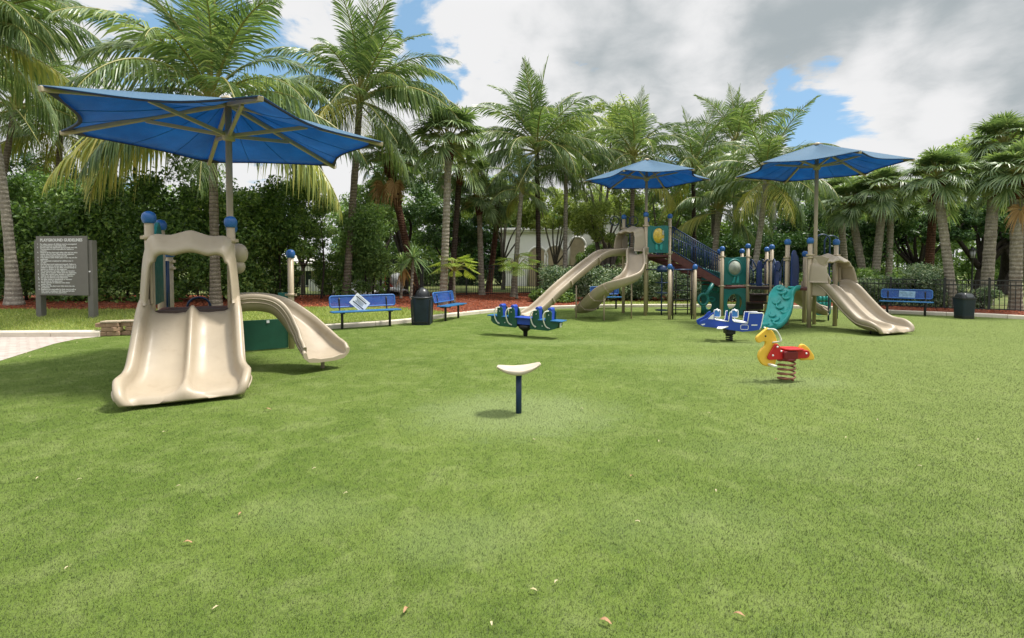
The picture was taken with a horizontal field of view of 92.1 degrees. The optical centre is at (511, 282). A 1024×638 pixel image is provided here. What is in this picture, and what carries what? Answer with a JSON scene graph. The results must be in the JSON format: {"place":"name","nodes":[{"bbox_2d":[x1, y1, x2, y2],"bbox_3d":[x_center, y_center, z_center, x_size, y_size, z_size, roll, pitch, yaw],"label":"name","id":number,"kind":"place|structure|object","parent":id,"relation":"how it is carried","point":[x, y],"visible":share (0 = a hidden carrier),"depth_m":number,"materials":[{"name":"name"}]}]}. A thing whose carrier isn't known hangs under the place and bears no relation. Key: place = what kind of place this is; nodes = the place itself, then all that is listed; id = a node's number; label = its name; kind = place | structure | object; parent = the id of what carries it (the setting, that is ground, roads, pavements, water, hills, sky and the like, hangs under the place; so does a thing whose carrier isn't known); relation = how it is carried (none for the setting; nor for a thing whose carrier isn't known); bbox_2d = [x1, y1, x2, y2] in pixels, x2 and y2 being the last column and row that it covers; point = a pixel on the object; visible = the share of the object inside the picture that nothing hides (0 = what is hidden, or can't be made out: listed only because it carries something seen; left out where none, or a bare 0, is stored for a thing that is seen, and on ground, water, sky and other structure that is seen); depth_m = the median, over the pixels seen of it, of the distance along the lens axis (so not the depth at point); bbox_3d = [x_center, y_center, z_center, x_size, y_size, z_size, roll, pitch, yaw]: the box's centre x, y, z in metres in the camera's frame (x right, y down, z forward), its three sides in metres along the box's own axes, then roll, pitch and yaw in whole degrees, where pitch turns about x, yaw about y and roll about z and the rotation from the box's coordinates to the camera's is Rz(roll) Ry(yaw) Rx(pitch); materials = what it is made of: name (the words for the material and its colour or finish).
{"place":"outdoors","nodes":[
{"label":"outdoors","id":0,"kind":"place"},
{"bbox_2d":[0,337,90,360],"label":"path","id":1,"kind":"structure","parent":0,"point":[12,346],"depth_m":10.45,"materials":[{"name":"beige concrete"}]},
{"bbox_2d":[0,301,733,330],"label":"lawn","id":2,"kind":"structure","parent":0,"point":[124,316],"depth_m":13.68,"materials":[{"name":"green plant"}]},
{"bbox_2d":[34,236,98,317],"bbox_3d":[-11.843,-0.104,13.097,1.643,2.250,0.190,0,2,4],"label":"guidelines board","id":3,"kind":"object","parent":2,"relation":"on","point":[65,265],"visible":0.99,"depth_m":13.00,"materials":[{"name":"grey plastic"}]},
{"bbox_2d":[0,307,1023,637],"bbox_3d":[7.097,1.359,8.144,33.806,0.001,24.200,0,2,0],"label":"turf","id":4,"kind":"structure","parent":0,"point":[688,327],"depth_m":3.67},
{"bbox_2d":[95,320,133,335],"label":"stone wall","id":5,"kind":"structure","parent":4,"relation":"on","point":[112,328],"depth_m":11.62,"materials":[{"name":"beige stone"}]},
{"bbox_2d":[37,85,382,216],"bbox_3d":[-4.680,-0.834,8.199,4.932,4.480,4.627,0,2,0],"label":"shade umbrella","id":6,"kind":"object","parent":4,"relation":"on","point":[229,131],"visible":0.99,"depth_m":8.19,"materials":[{"name":"blue fabric"}]},
{"bbox_2d":[111,211,349,407],"bbox_3d":[-4.163,0.204,7.802,2.828,2.430,4.032,-1,2,-29],"label":"toddler play structure","id":7,"kind":"object","parent":4,"relation":"on","point":[181,354],"visible":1,"depth_m":6.70,"materials":[{"name":"beige paint"}]},
{"bbox_2d":[329,294,401,328],"bbox_3d":[-3.945,0.795,13.318,1.850,0.921,0.536,-1,2,-33],"label":"park bench","id":8,"kind":"object","parent":4,"relation":"on","point":[340,303],"visible":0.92,"depth_m":13.34,"materials":[{"name":"blue metal"}]},
{"bbox_2d":[349,293,369,312],"bbox_3d":[-4.120,0.544,13.358,0.570,0.558,0.007,-1,2,-33],"label":"paper notice","id":9,"kind":"object","parent":8,"relation":"attached to","point":[358,301],"visible":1,"depth_m":13.35,"materials":[{"name":"white paper"}]},
{"bbox_2d":[410,287,433,324],"bbox_3d":[-2.561,0.658,14.071,0.610,1.051,0.610,0,2,0],"label":"litter bin","id":10,"kind":"object","parent":4,"relation":"on","point":[421,302],"visible":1,"depth_m":13.83,"materials":[{"name":"black plastic"}]},
{"bbox_2d":[432,291,466,320],"bbox_3d":[-1.928,0.734,15.356,0.536,0.921,1.500,1,2,18],"label":"park bench","id":11,"kind":"object","parent":4,"relation":"on","point":[449,296],"visible":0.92,"depth_m":15.24,"materials":[{"name":"blue metal"}]},
{"bbox_2d":[497,362,540,413],"bbox_3d":[0.074,1.187,5.444,0.488,0.604,0.345,0,2,0],"label":"saddle stool","id":12,"kind":"object","parent":4,"relation":"on","point":[518,371],"visible":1,"depth_m":5.42,"materials":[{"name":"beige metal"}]},
{"bbox_2d":[487,303,566,336],"bbox_3d":[0.330,0.884,11.566,1.899,0.747,0.447,1,2,27],"label":"spring seesaw","id":13,"kind":"object","parent":4,"relation":"on","point":[537,320],"visible":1,"depth_m":11.45,"materials":[{"name":"blue plastic"}]},
{"bbox_2d":[584,158,709,211],"bbox_3d":[4.730,-1.617,17.410,4.349,5.500,3.932,0,2,0],"label":"shade umbrella","id":14,"kind":"object","parent":4,"relation":"on","point":[646,174],"visible":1,"depth_m":17.50,"materials":[{"name":"blue fabric"}]},
{"bbox_2d":[325,304,1023,328],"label":"kerb","id":15,"kind":"structure","parent":4,"relation":"on","point":[382,322],"depth_m":16.59,"materials":[{"name":"concrete"}]},
{"bbox_2d":[520,212,914,333],"bbox_3d":[5.721,-0.592,15.523,9.852,3.563,6.028,1,2,17],"label":"play structure","id":16,"kind":"object","parent":4,"relation":"on","point":[855,303],"visible":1,"depth_m":15.44,"materials":[{"name":"beige paint"}]},
{"bbox_2d":[696,309,763,340],"bbox_3d":[4.761,0.926,10.826,1.316,0.711,0.620,0,2,8],"label":"spring aeroplane","id":17,"kind":"object","parent":4,"relation":"on","point":[751,321],"visible":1,"depth_m":10.69,"materials":[{"name":"blue plastic"}]},
{"bbox_2d":[755,327,813,380],"bbox_3d":[3.851,1.012,6.974,0.856,0.764,0.340,0,2,-4],"label":"spring horse","id":18,"kind":"object","parent":4,"relation":"on","point":[771,351],"visible":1,"depth_m":6.92},
{"bbox_2d":[735,142,914,323],"bbox_3d":[8.590,-1.355,13.966,3.968,5.180,4.268,0,2,0],"label":"shade umbrella","id":19,"kind":"object","parent":4,"relation":"on","point":[816,161],"visible":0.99,"depth_m":13.92,"materials":[{"name":"blue fabric"}]},
{"bbox_2d":[879,289,933,315],"bbox_3d":[13.466,0.689,16.873,1.450,0.921,0.536,1,2,40],"label":"park bench","id":20,"kind":"object","parent":4,"relation":"on","point":[927,293],"visible":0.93,"depth_m":16.90,"materials":[{"name":"blue metal"}]},
{"bbox_2d":[952,292,976,318],"bbox_3d":[14.392,0.724,15.709,0.456,0.820,0.456,0,2,0],"label":"litter bin","id":21,"kind":"object","parent":4,"relation":"on","point":[964,304],"visible":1,"depth_m":15.53,"materials":[{"name":"black plastic"}]},
{"bbox_2d":[0,292,1023,314],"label":"mulch bed","id":22,"kind":"object","parent":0,"point":[519,303],"visible":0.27,"depth_m":17.80,"materials":[{"name":"brown wood"}]},
{"bbox_2d":[0,12,114,176],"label":"coconut palm","id":23,"kind":"object","parent":22,"relation":"on","point":[65,118],"visible":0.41,"depth_m":20.81,"materials":[{"name":"green plant"}]},
{"bbox_2d":[0,0,123,305],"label":"coconut palm","id":24,"kind":"object","parent":22,"relation":"on","point":[44,40],"visible":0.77,"depth_m":15.24,"materials":[{"name":"green plant"}]},
{"bbox_2d":[0,153,238,302],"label":"hedge","id":25,"kind":"object","parent":22,"relation":"on","point":[62,214],"visible":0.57,"depth_m":16.74,"materials":[{"name":"green plant"}]},
{"bbox_2d":[0,261,386,296],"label":"picket fence","id":26,"kind":"object","parent":22,"relation":"on","point":[307,294],"visible":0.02,"depth_m":20.96,"materials":[{"name":"metal"}]},
{"bbox_2d":[41,0,369,305],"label":"coconut palm","id":27,"kind":"object","parent":22,"relation":"on","point":[207,37],"visible":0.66,"depth_m":14.31,"materials":[{"name":"green plant"}]},
{"bbox_2d":[183,177,300,298],"bbox_3d":[-9.858,-1.486,18.159,3.039,4.464,4.007,0,2,0],"label":"hedge","id":28,"kind":"object","parent":22,"relation":"on","point":[245,201],"visible":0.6,"depth_m":17.20,"materials":[{"name":"green plant"}]},
{"bbox_2d":[251,265,302,297],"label":"shrub","id":29,"kind":"object","parent":22,"relation":"on","point":[284,285],"visible":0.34,"depth_m":19.21,"materials":[{"name":"green plant"}]},
{"bbox_2d":[247,168,333,298],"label":"tree","id":30,"kind":"object","parent":22,"relation":"on","point":[294,230],"visible":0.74,"depth_m":18.32,"materials":[{"name":"green plant"}]},
{"bbox_2d":[306,247,353,296],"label":"shrub","id":31,"kind":"object","parent":22,"relation":"on","point":[317,263],"visible":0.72,"depth_m":19.81,"materials":[{"name":"green plant"}]},
{"bbox_2d":[253,0,474,298],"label":"coconut palm","id":32,"kind":"object","parent":22,"relation":"on","point":[362,49],"visible":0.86,"depth_m":18.47,"materials":[{"name":"green plant"}]},
{"bbox_2d":[333,200,396,298],"bbox_3d":[-5.883,-1.291,20.023,2.476,4.081,2.430,0,2,0],"label":"shrub","id":33,"kind":"object","parent":22,"relation":"on","point":[372,259],"visible":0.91,"depth_m":19.53,"materials":[{"name":"green plant"}]},
{"bbox_2d":[350,125,428,294],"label":"fan palm","id":34,"kind":"object","parent":22,"relation":"on","point":[380,185],"visible":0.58,"depth_m":22.45,"materials":[{"name":"green plant"}]},
{"bbox_2d":[387,258,421,295],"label":"metal gate","id":35,"kind":"structure","parent":22,"relation":"on","point":[393,261],"depth_m":20.97,"materials":[{"name":"metal"}]},
{"bbox_2d":[389,251,419,298],"bbox_3d":[-4.599,-0.305,20.587,1.472,1.999,1.443,1,2,37],"label":"dracaena","id":36,"kind":"object","parent":22,"relation":"on","point":[402,277],"visible":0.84,"depth_m":20.49,"materials":[{"name":"green plant"}]},
{"bbox_2d":[390,240,438,299],"bbox_3d":[-4.066,-0.543,20.299,2.174,2.491,1.994,1,2,26],"label":"dracaena","id":37,"kind":"object","parent":22,"relation":"on","point":[413,254],"visible":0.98,"depth_m":20.23,"materials":[{"name":"green plant"}]},
{"bbox_2d":[405,103,491,304],"bbox_3d":[-2.442,-3.010,19.033,3.398,7.889,3.474,0,2,0],"label":"fan palm","id":38,"kind":"object","parent":22,"relation":"on","point":[448,151],"visible":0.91,"depth_m":18.72,"materials":[{"name":"green plant"}]},
{"bbox_2d":[426,254,479,302],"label":"split leaf plant","id":39,"kind":"object","parent":22,"relation":"on","point":[452,265],"visible":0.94,"depth_m":19.17,"materials":[{"name":"green plant"}]},
{"bbox_2d":[428,139,492,294],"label":"fan palm","id":40,"kind":"object","parent":22,"relation":"on","point":[457,185],"visible":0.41,"depth_m":22.82,"materials":[{"name":"green plant"}]},
{"bbox_2d":[450,173,507,294],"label":"fan palm","id":41,"kind":"object","parent":22,"relation":"on","point":[491,212],"visible":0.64,"depth_m":24.62,"materials":[{"name":"green plant"}]},
{"bbox_2d":[493,252,541,298],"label":"split leaf plant","id":42,"kind":"object","parent":22,"relation":"on","point":[511,263],"visible":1,"depth_m":22.28,"materials":[{"name":"green plant"}]},
{"bbox_2d":[482,145,561,296],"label":"coconut palm","id":43,"kind":"object","parent":22,"relation":"on","point":[519,166],"visible":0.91,"depth_m":23.30,"materials":[{"name":"green plant"}]},
{"bbox_2d":[464,55,615,289],"bbox_3d":[1.187,-5.101,24.664,8.070,11.842,7.780,0,2,0],"label":"coconut palm","id":44,"kind":"object","parent":22,"relation":"on","point":[531,119],"visible":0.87,"depth_m":24.04,"materials":[{"name":"green plant"}]},
{"bbox_2d":[528,286,574,302],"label":"shrub","id":45,"kind":"object","parent":22,"relation":"on","point":[566,296],"visible":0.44,"depth_m":20.97,"materials":[{"name":"green plant"}]},
{"bbox_2d":[535,261,611,300],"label":"shrub","id":46,"kind":"object","parent":22,"relation":"on","point":[549,277],"visible":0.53,"depth_m":21.60,"materials":[{"name":"green plant"}]},
{"bbox_2d":[522,104,626,268],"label":"coconut palm","id":47,"kind":"object","parent":22,"relation":"on","point":[597,156],"visible":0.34,"depth_m":25.56,"materials":[{"name":"green plant"}]},
{"bbox_2d":[422,263,833,301],"bbox_3d":[4.877,-0.089,23.630,17.244,1.675,5.736,0,2,3],"label":"picket fence","id":48,"kind":"object","parent":22,"relation":"on","point":[465,268],"visible":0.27,"depth_m":24.70,"materials":[{"name":"metal"}]},
{"bbox_2d":[572,86,702,247],"bbox_3d":[6.535,-4.910,26.747,6.903,11.336,6.971,0,2,0],"label":"coconut palm","id":49,"kind":"object","parent":22,"relation":"on","point":[631,138],"visible":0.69,"depth_m":26.23,"materials":[{"name":"green plant"}]},
{"bbox_2d":[601,258,684,299],"bbox_3d":[5.785,-0.129,22.446,3.644,2.041,2.557,0,2,0],"label":"shrub","id":50,"kind":"object","parent":22,"relation":"on","point":[654,276],"visible":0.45,"depth_m":21.91,"materials":[{"name":"green plant"}]},
{"bbox_2d":[667,268,768,300],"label":"shrub","id":51,"kind":"object","parent":22,"relation":"on","point":[732,297],"visible":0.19,"depth_m":21.90,"materials":[{"name":"green plant"}]},
{"bbox_2d":[694,95,851,268],"bbox_3d":[11.794,-3.854,22.803,6.769,9.523,6.216,0,2,0],"label":"coconut palm","id":52,"kind":"object","parent":22,"relation":"on","point":[766,148],"visible":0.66,"depth_m":22.35,"materials":[{"name":"green plant"}]},
{"bbox_2d":[857,277,1023,310],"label":"metal fence","id":53,"kind":"object","parent":22,"relation":"on","point":[989,280],"visible":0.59,"depth_m":17.45,"materials":[{"name":"metal"}]},
{"bbox_2d":[0,0,1023,268],"label":"sky","id":54,"kind":"structure","parent":0,"point":[904,78],"materials":[{"name":"white"}]},
{"bbox_2d":[4,271,1023,359],"bbox_3d":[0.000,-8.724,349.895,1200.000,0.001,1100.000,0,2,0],"label":"ground","id":55,"kind":"structure","parent":0,"point":[452,312],"depth_m":40.12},
{"bbox_2d":[0,330,104,338],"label":"kerb","id":56,"kind":"structure","parent":55,"relation":"on","point":[50,333],"depth_m":11.48,"materials":[{"name":"concrete"}]},
{"bbox_2d":[835,217,936,256],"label":"broadleaf tree","id":57,"kind":"object","parent":55,"relation":"on","point":[909,239],"visible":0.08,"depth_m":29.82,"materials":[{"name":"green plant"}]},
{"bbox_2d":[23,276,1023,309],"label":"park ground","id":58,"kind":"structure","parent":0,"point":[497,288],"depth_m":29.05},
{"bbox_2d":[7,145,93,286],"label":"broadleaf tree","id":59,"kind":"object","parent":58,"relation":"on","point":[25,164],"visible":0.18,"depth_m":24.80,"materials":[{"name":"green plant"}]},
{"bbox_2d":[0,52,130,188],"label":"coconut palm","id":60,"kind":"object","parent":58,"relation":"on","point":[18,143],"visible":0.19,"depth_m":21.96,"materials":[{"name":"green plant"}]},
{"bbox_2d":[276,174,340,293],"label":"broadleaf tree","id":61,"kind":"object","parent":58,"relation":"on","point":[330,234],"visible":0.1,"depth_m":23.91,"materials":[{"name":"green plant"}]},
{"bbox_2d":[337,180,405,290],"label":"broadleaf tree","id":62,"kind":"object","parent":58,"relation":"on","point":[391,214],"visible":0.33,"depth_m":23.76,"materials":[{"name":"green plant"}]},
{"bbox_2d":[325,179,463,285],"bbox_3d":[-9.073,-3.721,37.970,10.737,8.430,6.372,0,2,0],"label":"thicket","id":63,"kind":"object","parent":58,"relation":"on","point":[430,254],"visible":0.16,"depth_m":36.43,"materials":[{"name":"green plant"}]},
{"bbox_2d":[362,148,441,289],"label":"broadleaf tree","id":64,"kind":"object","parent":58,"relation":"on","point":[421,189],"visible":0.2,"depth_m":26.02,"materials":[{"name":"green plant"}]},
{"bbox_2d":[417,188,487,264],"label":"broadleaf tree","id":65,"kind":"object","parent":58,"relation":"on","point":[467,231],"visible":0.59,"depth_m":26.37,"materials":[{"name":"green plant"}]},
{"bbox_2d":[479,178,518,291],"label":"fan palm","id":66,"kind":"object","parent":58,"relation":"on","point":[502,213],"visible":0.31,"depth_m":27.33,"materials":[{"name":"green plant"}]},
{"bbox_2d":[451,173,547,289],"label":"broadleaf tree","id":67,"kind":"object","parent":58,"relation":"on","point":[502,248],"visible":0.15,"depth_m":30.68,"materials":[{"name":"green plant"}]},
{"bbox_2d":[455,192,560,285],"bbox_3d":[-0.459,-3.645,40.054,9.724,8.119,5.781,0,2,0],"label":"thicket","id":68,"kind":"object","parent":58,"relation":"on","point":[487,243],"visible":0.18,"depth_m":38.69,"materials":[{"name":"green plant"}]},
{"bbox_2d":[510,186,591,264],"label":"broadleaf tree","id":69,"kind":"object","parent":58,"relation":"on","point":[546,220],"visible":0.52,"depth_m":29.26,"materials":[{"name":"green plant"}]},
{"bbox_2d":[499,215,636,286],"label":"arcaded building","id":70,"kind":"structure","parent":58,"relation":"on","point":[528,241],"depth_m":36.91,"materials":[{"name":"white paint"}]},
{"bbox_2d":[574,243,625,282],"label":"broadleaf tree","id":71,"kind":"object","parent":58,"relation":"on","point":[591,249],"visible":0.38,"depth_m":29.47,"materials":[{"name":"green plant"}]},
{"bbox_2d":[556,94,650,283],"bbox_3d":[6.148,-5.726,32.916,6.420,12.603,5.504,0,2,0],"label":"broadleaf tree","id":72,"kind":"object","parent":58,"relation":"on","point":[608,120],"visible":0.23,"depth_m":32.00,"materials":[{"name":"green plant"}]},
{"bbox_2d":[571,189,643,269],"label":"broadleaf tree","id":73,"kind":"object","parent":58,"relation":"on","point":[592,226],"visible":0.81,"depth_m":27.27,"materials":[{"name":"green plant"}]},
{"bbox_2d":[548,184,684,274],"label":"thicket","id":74,"kind":"object","parent":58,"relation":"on","point":[610,199],"visible":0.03,"depth_m":40.64,"materials":[{"name":"green plant"}]},
{"bbox_2d":[621,154,705,284],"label":"broadleaf tree","id":75,"kind":"object","parent":58,"relation":"on","point":[654,213],"visible":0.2,"depth_m":32.50,"materials":[{"name":"green plant"}]},
{"bbox_2d":[637,103,756,262],"bbox_3d":[10.287,-4.640,27.728,6.946,10.740,6.477,0,2,0],"label":"coconut palm","id":76,"kind":"object","parent":58,"relation":"on","point":[695,149],"visible":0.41,"depth_m":27.25,"materials":[{"name":"green plant"}]},
{"bbox_2d":[663,131,752,263],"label":"broadleaf tree","id":77,"kind":"object","parent":58,"relation":"on","point":[712,208],"visible":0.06,"depth_m":34.03,"materials":[{"name":"green plant"}]},
{"bbox_2d":[671,147,772,270],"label":"coconut palm","id":78,"kind":"object","parent":58,"relation":"on","point":[697,220],"visible":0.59,"depth_m":25.30,"materials":[{"name":"green plant"}]},
{"bbox_2d":[677,83,807,232],"bbox_3d":[15.478,-6.703,33.730,6.696,14.508,8.476,-1,2,-18],"label":"royal palm","id":79,"kind":"object","parent":58,"relation":"on","point":[731,124],"visible":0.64,"depth_m":33.02,"materials":[{"name":"green plant"}]},
{"bbox_2d":[671,208,826,283],"bbox_3d":[18.649,-2.913,38.908,12.483,6.784,6.313,0,2,0],"label":"thicket","id":80,"kind":"object","parent":58,"relation":"on","point":[725,229],"visible":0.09,"depth_m":37.15,"materials":[{"name":"green plant"}]},
{"bbox_2d":[686,224,903,291],"bbox_3d":[16.665,-1.490,29.915,11.058,4.222,4.862,0,2,0],"label":"shrub","id":81,"kind":"object","parent":58,"relation":"on","point":[732,246],"visible":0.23,"depth_m":28.52,"materials":[{"name":"green plant"}]},
{"bbox_2d":[740,178,858,263],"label":"broadleaf tree","id":82,"kind":"object","parent":58,"relation":"on","point":[782,211],"visible":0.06,"depth_m":33.35,"materials":[{"name":"green plant"}]},
{"bbox_2d":[768,197,875,254],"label":"broadleaf tree","id":83,"kind":"object","parent":58,"relation":"on","point":[785,226],"visible":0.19,"depth_m":29.71,"materials":[{"name":"green plant"}]},
{"bbox_2d":[809,176,876,259],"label":"sabal palm","id":84,"kind":"object","parent":58,"relation":"on","point":[842,234],"visible":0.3,"depth_m":26.80,"materials":[{"name":"green plant"}]},
{"bbox_2d":[818,178,885,268],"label":"sabal palm","id":85,"kind":"object","parent":58,"relation":"on","point":[841,217],"visible":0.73,"depth_m":23.59,"materials":[{"name":"green plant"}]},
{"bbox_2d":[799,267,915,302],"bbox_3d":[14.822,0.108,21.500,5.818,1.741,2.130,0,2,0],"label":"hedge","id":86,"kind":"object","parent":58,"relation":"on","point":[861,272],"visible":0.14,"depth_m":21.15,"materials":[{"name":"green plant"}]},
{"bbox_2d":[856,272,908,305],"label":"shrub","id":87,"kind":"object","parent":58,"relation":"on","point":[866,287],"visible":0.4,"depth_m":19.08,"materials":[{"name":"green plant"}]},
{"bbox_2d":[844,164,924,274],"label":"sabal palm","id":88,"kind":"object","parent":58,"relation":"on","point":[884,193],"visible":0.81,"depth_m":22.63,"materials":[{"name":"green plant"}]},
{"bbox_2d":[859,179,922,278],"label":"sabal palm","id":89,"kind":"object","parent":58,"relation":"on","point":[889,261],"visible":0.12,"depth_m":27.82,"materials":[{"name":"green plant"}]},
{"bbox_2d":[798,195,1023,286],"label":"thicket","id":90,"kind":"object","parent":58,"relation":"on","point":[963,269],"visible":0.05,"depth_m":38.04,"materials":[{"name":"green plant"}]},
{"bbox_2d":[891,261,951,307],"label":"shrub","id":91,"kind":"object","parent":58,"relation":"on","point":[921,271],"visible":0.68,"depth_m":18.15,"materials":[{"name":"green plant"}]},
{"bbox_2d":[867,204,985,265],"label":"broadleaf tree","id":92,"kind":"object","parent":58,"relation":"on","point":[904,254],"visible":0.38,"depth_m":28.11,"materials":[{"name":"green plant"}]},
{"bbox_2d":[886,169,977,267],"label":"sabal palm","id":93,"kind":"object","parent":58,"relation":"on","point":[931,235],"visible":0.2,"depth_m":22.84,"materials":[{"name":"green plant"}]},
{"bbox_2d":[896,145,986,308],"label":"sabal palm","id":94,"kind":"object","parent":58,"relation":"on","point":[943,191],"visible":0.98,"depth_m":17.89,"materials":[{"name":"green plant"}]},
{"bbox_2d":[915,197,1009,289],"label":"broadleaf tree","id":95,"kind":"object","parent":58,"relation":"on","point":[966,235],"visible":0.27,"depth_m":27.84,"materials":[{"name":"green plant"}]},
{"bbox_2d":[912,124,1021,288],"bbox_3d":[29.226,-4.368,28.978,10.358,10.221,7.664,0,2,0],"label":"broadleaf tree","id":96,"kind":"object","parent":58,"relation":"on","point":[1004,267],"visible":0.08,"depth_m":28.92,"materials":[{"name":"green plant"}]},
{"bbox_2d":[956,283,1003,308],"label":"shrub","id":97,"kind":"object","parent":58,"relation":"on","point":[979,293],"visible":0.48,"depth_m":17.67,"materials":[{"name":"green plant"}]},
{"bbox_2d":[955,150,1023,304],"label":"sabal palm","id":98,"kind":"object","parent":58,"relation":"on","point":[989,250],"visible":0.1,"depth_m":19.68,"materials":[{"name":"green plant"}]},
{"bbox_2d":[957,110,1023,282],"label":"sabal palm","id":99,"kind":"object","parent":58,"relation":"on","point":[995,127],"visible":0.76,"depth_m":19.19,"materials":[{"name":"green plant"}]},
{"bbox_2d":[961,136,1023,310],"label":"sabal palm","id":100,"kind":"object","parent":58,"relation":"on","point":[1010,159],"visible":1,"depth_m":16.73,"materials":[{"name":"green plant"}]},
{"bbox_2d":[975,210,1009,294],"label":"broadleaf tree","id":101,"kind":"object","parent":58,"relation":"on","point":[1000,238],"visible":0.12,"depth_m":27.20,"materials":[{"name":"green plant"}]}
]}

